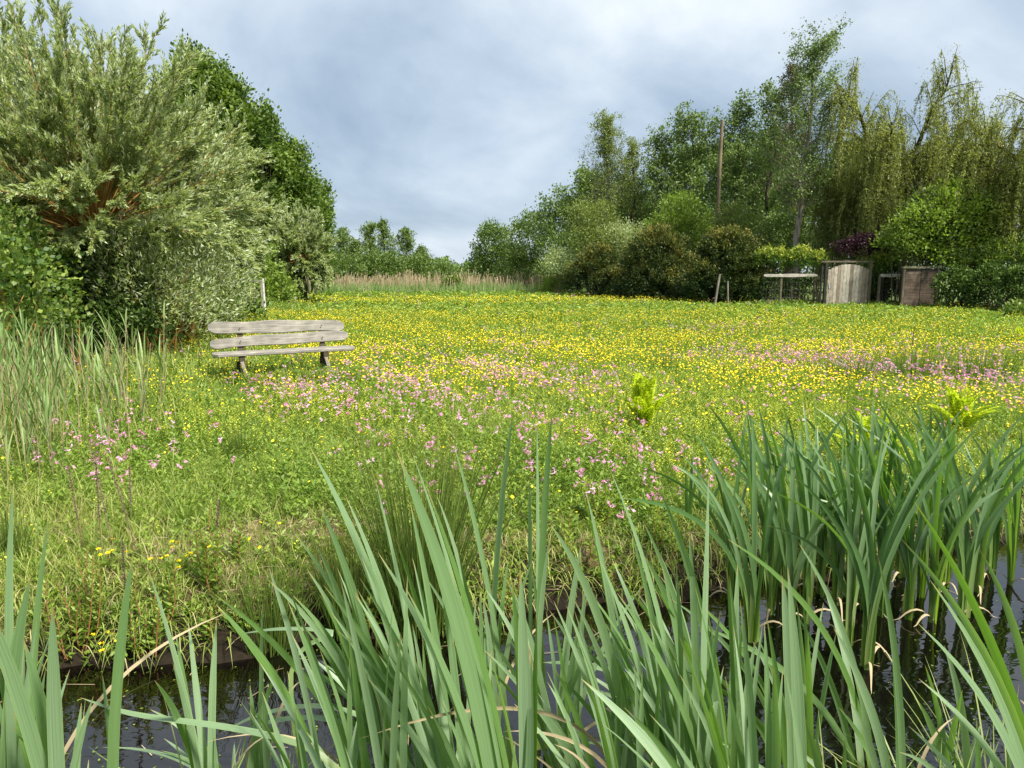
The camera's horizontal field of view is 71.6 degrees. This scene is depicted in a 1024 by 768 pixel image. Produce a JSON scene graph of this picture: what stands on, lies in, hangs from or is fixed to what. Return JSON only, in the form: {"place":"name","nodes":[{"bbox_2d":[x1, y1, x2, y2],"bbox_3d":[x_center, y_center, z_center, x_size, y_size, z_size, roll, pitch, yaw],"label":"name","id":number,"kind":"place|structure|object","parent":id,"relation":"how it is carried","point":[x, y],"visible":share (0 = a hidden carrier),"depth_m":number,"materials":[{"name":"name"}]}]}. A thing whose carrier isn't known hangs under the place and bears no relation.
{"place":"outdoors","nodes":[
{"label":"outdoors","id":0,"kind":"place"},
{"bbox_2d":[0,532,1023,767],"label":"water","id":1,"kind":"structure","parent":0,"point":[234,684],"depth_m":3.33,"materials":[{"name":"black liquid"}]},
{"bbox_2d":[0,606,92,767],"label":"cattail plant","id":2,"kind":"object","parent":1,"relation":"on","point":[42,743],"visible":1,"depth_m":1.68,"materials":[{"name":"green plant"}]},
{"bbox_2d":[10,557,132,767],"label":"cattail plant","id":3,"kind":"object","parent":1,"relation":"on","point":[112,717],"visible":0.86,"depth_m":1.85,"materials":[{"name":"green plant"}]},
{"bbox_2d":[0,488,222,767],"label":"cattail plant","id":4,"kind":"object","parent":1,"relation":"on","point":[11,755],"visible":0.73,"depth_m":1.86,"materials":[{"name":"green plant"}]},
{"bbox_2d":[147,567,262,767],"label":"cattail plant","id":5,"kind":"object","parent":1,"relation":"in","point":[196,751],"visible":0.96,"depth_m":2.12,"materials":[{"name":"green plant"}]},
{"bbox_2d":[245,603,298,767],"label":"cattail plant","id":6,"kind":"object","parent":1,"relation":"on","point":[258,754],"visible":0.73,"depth_m":2.28,"materials":[{"name":"green plant"}]},
{"bbox_2d":[218,566,351,767],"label":"cattail plant","id":7,"kind":"object","parent":1,"relation":"on","point":[258,654],"visible":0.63,"depth_m":2.05,"materials":[{"name":"green plant"}]},
{"bbox_2d":[208,454,396,767],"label":"cattail plant","id":8,"kind":"object","parent":1,"relation":"on","point":[333,655],"visible":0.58,"depth_m":2.09,"materials":[{"name":"green plant"}]},
{"bbox_2d":[239,673,367,767],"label":"cattail plant","id":9,"kind":"object","parent":1,"relation":"on","point":[302,756],"visible":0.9,"depth_m":1.75,"materials":[{"name":"green plant"}]},
{"bbox_2d":[260,576,407,767],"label":"cattail plant","id":10,"kind":"object","parent":1,"relation":"on","point":[315,674],"visible":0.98,"depth_m":1.64,"materials":[{"name":"green plant"}]},
{"bbox_2d":[296,449,426,767],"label":"cattail plant","id":11,"kind":"object","parent":1,"relation":"on","point":[376,583],"visible":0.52,"depth_m":2.01,"materials":[{"name":"green plant"}]},
{"bbox_2d":[336,577,475,767],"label":"cattail plant","id":12,"kind":"object","parent":1,"relation":"on","point":[412,709],"visible":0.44,"depth_m":1.98,"materials":[{"name":"green plant"}]},
{"bbox_2d":[386,504,465,767],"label":"cattail plant","id":13,"kind":"object","parent":1,"relation":"on","point":[438,758],"visible":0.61,"depth_m":1.90,"materials":[{"name":"green plant"}]},
{"bbox_2d":[368,640,514,767],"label":"cattail plant","id":14,"kind":"object","parent":1,"relation":"on","point":[450,757],"visible":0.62,"depth_m":1.67,"materials":[{"name":"green plant"}]},
{"bbox_2d":[379,452,508,767],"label":"cattail plant","id":15,"kind":"object","parent":1,"relation":"on","point":[485,753],"visible":1,"depth_m":1.50,"materials":[{"name":"green plant"}]},
{"bbox_2d":[429,442,511,767],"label":"cattail plant","id":16,"kind":"object","parent":1,"relation":"on","point":[493,620],"visible":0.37,"depth_m":2.36,"materials":[{"name":"green plant"}]},
{"bbox_2d":[363,486,651,767],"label":"cattail plant","id":17,"kind":"object","parent":1,"relation":"on","point":[612,676],"visible":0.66,"depth_m":2.09,"materials":[{"name":"green plant"}]},
{"bbox_2d":[490,571,537,767],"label":"cattail plant","id":18,"kind":"object","parent":1,"relation":"on","point":[526,682],"visible":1,"depth_m":1.63,"materials":[{"name":"green plant"}]},
{"bbox_2d":[484,417,553,724],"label":"cattail plant","id":19,"kind":"object","parent":1,"relation":"on","point":[498,544],"visible":0.33,"depth_m":2.60,"materials":[{"name":"green plant"}]},
{"bbox_2d":[467,590,582,767],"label":"cattail plant","id":20,"kind":"object","parent":1,"relation":"on","point":[542,693],"visible":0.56,"depth_m":2.42,"materials":[{"name":"green plant"}]},
{"bbox_2d":[507,414,551,749],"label":"cattail plant","id":21,"kind":"object","parent":1,"relation":"on","point":[541,568],"visible":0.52,"depth_m":2.72,"materials":[{"name":"green plant"}]},
{"bbox_2d":[488,653,631,767],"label":"cattail plant","id":22,"kind":"object","parent":1,"relation":"on","point":[553,725],"visible":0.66,"depth_m":2.13,"materials":[{"name":"green plant"}]},
{"bbox_2d":[503,600,659,767],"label":"cattail plant","id":23,"kind":"object","parent":1,"relation":"on","point":[599,713],"visible":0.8,"depth_m":1.84,"materials":[{"name":"green plant"}]},
{"bbox_2d":[547,543,642,767],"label":"cattail plant","id":24,"kind":"object","parent":1,"relation":"on","point":[573,675],"visible":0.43,"depth_m":2.47,"materials":[{"name":"green plant"}]},
{"bbox_2d":[597,470,679,767],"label":"cattail plant","id":25,"kind":"object","parent":1,"relation":"on","point":[652,668],"visible":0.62,"depth_m":2.03,"materials":[{"name":"green plant"}]},
{"bbox_2d":[586,572,761,767],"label":"cattail plant","id":26,"kind":"object","parent":1,"relation":"on","point":[691,725],"visible":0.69,"depth_m":1.97,"materials":[{"name":"green plant"}]},
{"bbox_2d":[583,602,780,767],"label":"cattail plant","id":27,"kind":"object","parent":1,"relation":"on","point":[642,737],"visible":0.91,"depth_m":1.63,"materials":[{"name":"green plant"}]},
{"bbox_2d":[643,473,723,767],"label":"cattail plant","id":28,"kind":"object","parent":1,"relation":"on","point":[703,740],"visible":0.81,"depth_m":1.97,"materials":[{"name":"green plant"}]},
{"bbox_2d":[611,489,755,767],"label":"cattail plant","id":29,"kind":"object","parent":1,"relation":"on","point":[689,572],"visible":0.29,"depth_m":2.14,"materials":[{"name":"green plant"}]},
{"bbox_2d":[624,624,782,767],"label":"cattail plant","id":30,"kind":"object","parent":1,"relation":"on","point":[718,749],"visible":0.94,"depth_m":1.66,"materials":[{"name":"green plant"}]},
{"bbox_2d":[623,409,789,643],"bbox_3d":[0.929,0.779,3.472,1.126,1.224,0.264,-7,11,-39],"label":"cattail plant","id":31,"kind":"object","parent":1,"relation":"on","point":[750,583],"visible":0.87,"depth_m":3.62,"materials":[{"name":"green plant"}]},
{"bbox_2d":[634,413,787,598],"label":"cattail plant","id":32,"kind":"object","parent":1,"relation":"on","point":[731,570],"visible":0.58,"depth_m":4.12,"materials":[{"name":"green plant"}]},
{"bbox_2d":[673,600,835,767],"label":"cattail plant","id":33,"kind":"object","parent":1,"relation":"on","point":[808,672],"visible":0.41,"depth_m":2.29,"materials":[{"name":"green plant"}]},
{"bbox_2d":[702,406,850,620],"bbox_3d":[1.374,0.700,3.915,0.792,1.244,0.395,0,9,0],"label":"cattail plant","id":34,"kind":"object","parent":1,"relation":"on","point":[774,560],"visible":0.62,"depth_m":3.91,"materials":[{"name":"green plant"}]},
{"bbox_2d":[766,566,806,767],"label":"cattail plant","id":35,"kind":"object","parent":1,"relation":"on","point":[793,738],"visible":0.98,"depth_m":1.63,"materials":[{"name":"green plant"}]},
{"bbox_2d":[714,539,871,767],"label":"cattail plant","id":36,"kind":"object","parent":1,"relation":"on","point":[844,664],"visible":0.7,"depth_m":2.23,"materials":[{"name":"green plant"}]},
{"bbox_2d":[721,421,872,626],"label":"cattail plant","id":37,"kind":"object","parent":1,"relation":"on","point":[788,548],"visible":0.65,"depth_m":3.71,"materials":[{"name":"green plant"}]},
{"bbox_2d":[763,405,844,627],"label":"cattail plant","id":38,"kind":"object","parent":1,"relation":"on","point":[810,502],"visible":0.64,"depth_m":3.84,"materials":[{"name":"green plant"}]},
{"bbox_2d":[770,421,892,621],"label":"cattail plant","id":39,"kind":"object","parent":1,"relation":"on","point":[837,548],"visible":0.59,"depth_m":4.06,"materials":[{"name":"green plant"}]},
{"bbox_2d":[768,425,928,667],"bbox_3d":[1.601,0.788,3.550,0.648,1.183,0.515,1,9,8],"label":"cattail plant","id":40,"kind":"object","parent":1,"relation":"on","point":[850,587],"visible":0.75,"depth_m":3.58,"materials":[{"name":"green plant"}]},
{"bbox_2d":[762,420,985,693],"bbox_3d":[1.652,0.765,3.359,0.933,1.286,0.472,4,10,24],"label":"cattail plant","id":41,"kind":"object","parent":1,"relation":"on","point":[870,583],"visible":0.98,"depth_m":3.34,"materials":[{"name":"green plant"}]},
{"bbox_2d":[807,558,951,767],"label":"cattail plant","id":42,"kind":"object","parent":1,"relation":"on","point":[867,744],"visible":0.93,"depth_m":2.04,"materials":[{"name":"green plant"}]},
{"bbox_2d":[808,403,957,617],"bbox_3d":[2.018,0.692,3.964,0.785,1.244,0.389,7,11,37],"label":"cattail plant","id":43,"kind":"object","parent":1,"relation":"on","point":[880,533],"visible":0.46,"depth_m":3.86,"materials":[{"name":"green plant"}]},
{"bbox_2d":[804,428,982,620],"bbox_3d":[1.993,0.762,3.880,0.921,1.130,0.402,0,9,0],"label":"cattail plant","id":44,"kind":"object","parent":1,"relation":"on","point":[910,559],"visible":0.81,"depth_m":3.85,"materials":[{"name":"green plant"}]},
{"bbox_2d":[821,396,1023,626],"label":"cattail plant","id":45,"kind":"object","parent":1,"relation":"on","point":[937,569],"visible":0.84,"depth_m":3.82,"materials":[{"name":"green plant"}]},
{"bbox_2d":[846,406,1023,617],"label":"cattail plant","id":46,"kind":"object","parent":1,"relation":"on","point":[967,554],"visible":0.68,"depth_m":3.90,"materials":[{"name":"green plant"}]},
{"bbox_2d":[908,646,980,767],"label":"cattail plant","id":47,"kind":"object","parent":1,"relation":"on","point":[967,749],"visible":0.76,"depth_m":2.29,"materials":[{"name":"green plant"}]},
{"bbox_2d":[874,402,1023,594],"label":"cattail plant","id":48,"kind":"object","parent":1,"relation":"on","point":[945,534],"visible":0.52,"depth_m":4.19,"materials":[{"name":"green plant"}]},
{"bbox_2d":[902,503,1023,767],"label":"cattail plant","id":49,"kind":"object","parent":1,"relation":"on","point":[996,674],"visible":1,"depth_m":1.73,"materials":[{"name":"green plant"}]},
{"bbox_2d":[935,443,1023,602],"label":"cattail plant","id":50,"kind":"object","parent":1,"relation":"on","point":[985,542],"visible":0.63,"depth_m":4.19,"materials":[{"name":"green plant"}]},
{"bbox_2d":[961,428,1023,585],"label":"cattail plant","id":51,"kind":"object","parent":1,"relation":"on","point":[1013,522],"visible":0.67,"depth_m":4.30,"materials":[{"name":"green plant"}]},
{"bbox_2d":[0,273,1023,682],"bbox_3d":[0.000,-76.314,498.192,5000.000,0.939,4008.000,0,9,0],"label":"ground","id":52,"kind":"structure","parent":0,"point":[240,647],"depth_m":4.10,"materials":[{"name":"green plant"}]},
{"bbox_2d":[0,199,103,376],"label":"bramble shrub","id":53,"kind":"object","parent":52,"relation":"on","point":[32,260],"visible":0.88,"depth_m":9.56,"materials":[{"name":"green plant"}]},
{"bbox_2d":[41,543,106,659],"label":"bank herb","id":54,"kind":"object","parent":52,"relation":"on","point":[96,609],"visible":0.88,"depth_m":3.52,"materials":[{"name":"green plant"}]},
{"bbox_2d":[0,294,170,489],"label":"reed bed","id":55,"kind":"object","parent":52,"relation":"on","point":[30,361],"visible":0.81,"depth_m":6.32,"materials":[{"name":"green plant"}]},
{"bbox_2d":[0,218,185,359],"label":"ivy shrub","id":56,"kind":"object","parent":52,"relation":"on","point":[91,302],"visible":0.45,"depth_m":11.60,"materials":[{"name":"green plant"}]},
{"bbox_2d":[0,0,289,357],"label":"willow tree","id":57,"kind":"object","parent":52,"relation":"on","point":[81,145],"visible":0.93,"depth_m":10.91,"materials":[{"name":"green plant"}]},
{"bbox_2d":[37,65,276,331],"bbox_3d":[-7.837,-3.868,16.125,4.844,6.111,4.988,7,11,37],"label":"willow tree","id":58,"kind":"object","parent":52,"relation":"on","point":[246,242],"visible":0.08,"depth_m":16.36,"materials":[{"name":"green plant"}]},
{"bbox_2d":[69,198,266,356],"bbox_3d":[-6.876,-2.192,15.243,2.895,2.962,8.737,-2,9,-11],"label":"sallow bush","id":59,"kind":"object","parent":52,"relation":"on","point":[169,268],"visible":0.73,"depth_m":12.08,"materials":[{"name":"green plant"}]},
{"bbox_2d":[82,698,340,767],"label":"cattail plant","id":60,"kind":"object","parent":52,"relation":"on","point":[328,761],"visible":0.76,"depth_m":1.92,"materials":[{"name":"green plant"}]},
{"bbox_2d":[156,28,297,297],"bbox_3d":[-15.271,-10.854,36.720,8.099,13.369,6.434,0,9,0],"label":"broadleaf tree","id":61,"kind":"object","parent":52,"relation":"on","point":[228,87],"visible":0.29,"depth_m":35.66,"materials":[{"name":"green plant"}]},
{"bbox_2d":[237,241,305,303],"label":"hedge shrub","id":62,"kind":"object","parent":52,"relation":"on","point":[282,287],"visible":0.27,"depth_m":30.57,"materials":[{"name":"green plant"}]},
{"bbox_2d":[194,536,355,657],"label":"rush tuft","id":63,"kind":"object","parent":52,"relation":"on","point":[276,622],"visible":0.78,"depth_m":3.58,"materials":[{"name":"green plant"}]},
{"bbox_2d":[208,320,354,385],"bbox_3d":[-3.179,-0.421,9.912,1.911,0.940,0.494,-4,10,-22],"label":"garden bench","id":64,"kind":"object","parent":52,"relation":"on","point":[328,330],"visible":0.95,"depth_m":9.93,"materials":[{"name":"grey wood"}]},
{"bbox_2d":[253,132,337,294],"bbox_3d":[-13.639,-9.610,39.914,7.492,9.885,6.455,0,9,0],"label":"broadleaf tree","id":65,"kind":"object","parent":52,"relation":"on","point":[302,184],"visible":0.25,"depth_m":39.15,"materials":[{"name":"green plant"}]},
{"bbox_2d":[261,193,340,301],"bbox_3d":[-10.139,-6.235,33.396,4.246,5.371,3.797,0,9,0],"label":"willow tree","id":66,"kind":"object","parent":52,"relation":"on","point":[302,255],"visible":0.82,"depth_m":32.75,"materials":[{"name":"green plant"}]},
{"bbox_2d":[285,515,392,640],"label":"rush tuft","id":67,"kind":"object","parent":52,"relation":"on","point":[355,571],"visible":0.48,"depth_m":3.69,"materials":[{"name":"green plant"}]},
{"bbox_2d":[319,241,467,282],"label":"scrub thicket","id":68,"kind":"object","parent":52,"relation":"on","point":[414,262],"visible":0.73,"depth_m":62.92,"materials":[{"name":"green plant"}]},
{"bbox_2d":[282,407,567,641],"bbox_3d":[-0.431,0.748,3.718,1.465,1.150,1.324,-5,10,-27],"label":"rush tuft","id":69,"kind":"object","parent":52,"relation":"on","point":[411,550],"visible":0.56,"depth_m":3.66,"materials":[{"name":"green plant"}]},
{"bbox_2d":[305,268,585,292],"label":"reed belt","id":70,"kind":"object","parent":52,"relation":"on","point":[352,284],"visible":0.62,"depth_m":50.06,"materials":[{"name":"beige plant"}]},
{"bbox_2d":[463,217,532,279],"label":"bushy tree","id":71,"kind":"object","parent":52,"relation":"on","point":[485,257],"visible":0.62,"depth_m":60.34,"materials":[{"name":"green plant"}]},
{"bbox_2d":[0,289,1016,488],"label":"hedge foot growth","id":72,"kind":"object","parent":52,"relation":"on","point":[217,374],"visible":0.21,"depth_m":9.33,"materials":[{"name":"green plant"}]},
{"bbox_2d":[0,289,1023,636],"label":"meadow herb leaves","id":73,"kind":"object","parent":52,"relation":"on","point":[470,307],"visible":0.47,"depth_m":6.71,"materials":[{"name":"green plant"}]},
{"bbox_2d":[0,294,1023,590],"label":"yellow rattle flowers","id":74,"kind":"object","parent":52,"relation":"on","point":[624,424],"visible":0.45,"depth_m":7.35,"materials":[{"name":"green plant"}]},
{"bbox_2d":[0,292,1023,534],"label":"ragged pink flowers","id":75,"kind":"object","parent":52,"relation":"on","point":[518,433],"visible":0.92,"depth_m":7.70,"materials":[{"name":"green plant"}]},
{"bbox_2d":[0,467,1023,679],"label":"bank edge grass","id":76,"kind":"structure","parent":52,"relation":"on","point":[471,593],"depth_m":3.94,"materials":[{"name":"green plant"}]},
{"bbox_2d":[1,291,1023,572],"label":"buttercup flowers","id":77,"kind":"object","parent":52,"relation":"on","point":[559,351],"visible":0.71,"depth_m":12.84,"materials":[{"name":"yellow plant"}]},
{"bbox_2d":[487,204,562,285],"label":"bushy tree","id":78,"kind":"object","parent":52,"relation":"on","point":[522,258],"visible":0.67,"depth_m":55.41,"materials":[{"name":"green plant"}]},
{"bbox_2d":[521,191,596,279],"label":"bushy tree","id":79,"kind":"object","parent":52,"relation":"on","point":[547,215],"visible":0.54,"depth_m":49.97,"materials":[{"name":"green plant"}]},
{"bbox_2d":[560,194,629,291],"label":"bushy tree","id":80,"kind":"object","parent":52,"relation":"on","point":[597,231],"visible":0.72,"depth_m":44.16,"materials":[{"name":"green plant"}]},
{"bbox_2d":[558,238,640,295],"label":"yew bush","id":81,"kind":"object","parent":52,"relation":"on","point":[597,263],"visible":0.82,"depth_m":40.77,"materials":[{"name":"green plant"}]},
{"bbox_2d":[567,107,651,289],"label":"birch tree","id":82,"kind":"object","parent":52,"relation":"on","point":[608,128],"visible":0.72,"depth_m":47.94,"materials":[{"name":"green plant"}]},
{"bbox_2d":[603,135,661,264],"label":"alder tree","id":83,"kind":"object","parent":52,"relation":"on","point":[633,148],"visible":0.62,"depth_m":47.10,"materials":[{"name":"green plant"}]},
{"bbox_2d":[622,372,670,434],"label":"fern","id":84,"kind":"object","parent":52,"relation":"on","point":[643,398],"visible":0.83,"depth_m":6.63,"materials":[{"name":"green plant"}]},
{"bbox_2d":[606,219,701,299],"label":"yew bush","id":85,"kind":"object","parent":52,"relation":"on","point":[655,271],"visible":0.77,"depth_m":36.67,"materials":[{"name":"green plant"}]},
{"bbox_2d":[624,116,705,233],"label":"alder tree","id":86,"kind":"object","parent":52,"relation":"on","point":[660,146],"visible":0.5,"depth_m":46.31,"materials":[{"name":"green plant"}]},
{"bbox_2d":[638,189,721,289],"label":"bright shrub","id":87,"kind":"object","parent":52,"relation":"on","point":[687,223],"visible":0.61,"depth_m":40.53,"materials":[{"name":"green plant"}]},
{"bbox_2d":[642,99,733,252],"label":"alder tree","id":88,"kind":"object","parent":52,"relation":"on","point":[682,127],"visible":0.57,"depth_m":44.84,"materials":[{"name":"green plant"}]},
{"bbox_2d":[674,223,776,303],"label":"yew bush","id":89,"kind":"object","parent":52,"relation":"on","point":[726,252],"visible":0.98,"depth_m":32.84,"materials":[{"name":"green plant"}]},
{"bbox_2d":[694,87,779,231],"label":"alder tree","id":90,"kind":"object","parent":52,"relation":"on","point":[734,122],"visible":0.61,"depth_m":43.87,"materials":[{"name":"green plant"}]},
{"bbox_2d":[716,77,816,266],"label":"alder tree","id":91,"kind":"object","parent":52,"relation":"on","point":[765,192],"visible":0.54,"depth_m":42.64,"materials":[{"name":"green plant"}]},
{"bbox_2d":[750,243,830,302],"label":"laurel hedge","id":92,"kind":"object","parent":52,"relation":"on","point":[768,256],"visible":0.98,"depth_m":32.33,"materials":[{"name":"green plant"}]},
{"bbox_2d":[759,57,836,298],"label":"thin tree","id":93,"kind":"object","parent":52,"relation":"on","point":[787,269],"visible":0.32,"depth_m":40.74,"materials":[{"name":"green plant"}]},
{"bbox_2d":[739,12,868,297],"bbox_3d":[14.333,-11.124,35.859,5.296,14.137,4.934,-3,9,-20],"label":"tall tree","id":94,"kind":"object","parent":52,"relation":"on","point":[825,43],"visible":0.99,"depth_m":35.05,"materials":[{"name":"green plant"}]},
{"bbox_2d":[746,200,862,298],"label":"garden shrub","id":95,"kind":"object","parent":52,"relation":"on","point":[772,223],"visible":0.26,"depth_m":39.05,"materials":[{"name":"green plant"}]},
{"bbox_2d":[819,261,874,304],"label":"garden gate","id":96,"kind":"structure","parent":52,"relation":"on","point":[847,283],"depth_m":31.16,"materials":[{"name":"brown wood"}]},
{"bbox_2d":[826,264,868,304],"bbox_3d":[14.737,-4.289,31.189,1.778,1.910,0.058,0,9,-1],"label":"door","id":97,"kind":"structure","parent":96,"relation":"in","point":[847,282],"depth_m":31.16,"materials":[{"name":"grey wood"}]},
{"bbox_2d":[788,43,1013,302],"bbox_3d":[19.399,-9.730,34.411,9.406,11.831,8.852,0,9,0],"label":"weeping willow","id":98,"kind":"object","parent":52,"relation":"on","point":[886,177],"visible":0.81,"depth_m":33.41,"materials":[{"name":"green plant"}]},
{"bbox_2d":[900,267,941,306],"bbox_3d":[17.204,-4.010,29.940,1.613,1.862,0.160,0,9,0],"label":"slatted screen","id":99,"kind":"object","parent":52,"relation":"on","point":[915,289],"visible":0.77,"depth_m":29.91,"materials":[{"name":"brown wood"}]},
{"bbox_2d":[866,171,1023,304],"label":"leafy tree","id":100,"kind":"object","parent":52,"relation":"on","point":[915,216],"visible":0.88,"depth_m":29.82,"materials":[{"name":"green plant"}]},
{"bbox_2d":[912,88,1023,285],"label":"weeping willow","id":101,"kind":"object","parent":52,"relation":"on","point":[983,168],"visible":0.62,"depth_m":29.67,"materials":[{"name":"green plant"}]},
{"bbox_2d":[928,259,1023,310],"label":"ivy hedge","id":102,"kind":"object","parent":52,"relation":"on","point":[1000,278],"visible":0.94,"depth_m":27.64,"materials":[{"name":"green plant"}]},
{"bbox_2d":[928,235,1023,303],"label":"garden shrub","id":103,"kind":"object","parent":52,"relation":"on","point":[967,257],"visible":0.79,"depth_m":29.41,"materials":[{"name":"green plant"}]},
{"bbox_2d":[0,0,1023,272],"label":"sky","id":104,"kind":"structure","parent":0,"point":[437,120],"materials":[{"name":"grey"}]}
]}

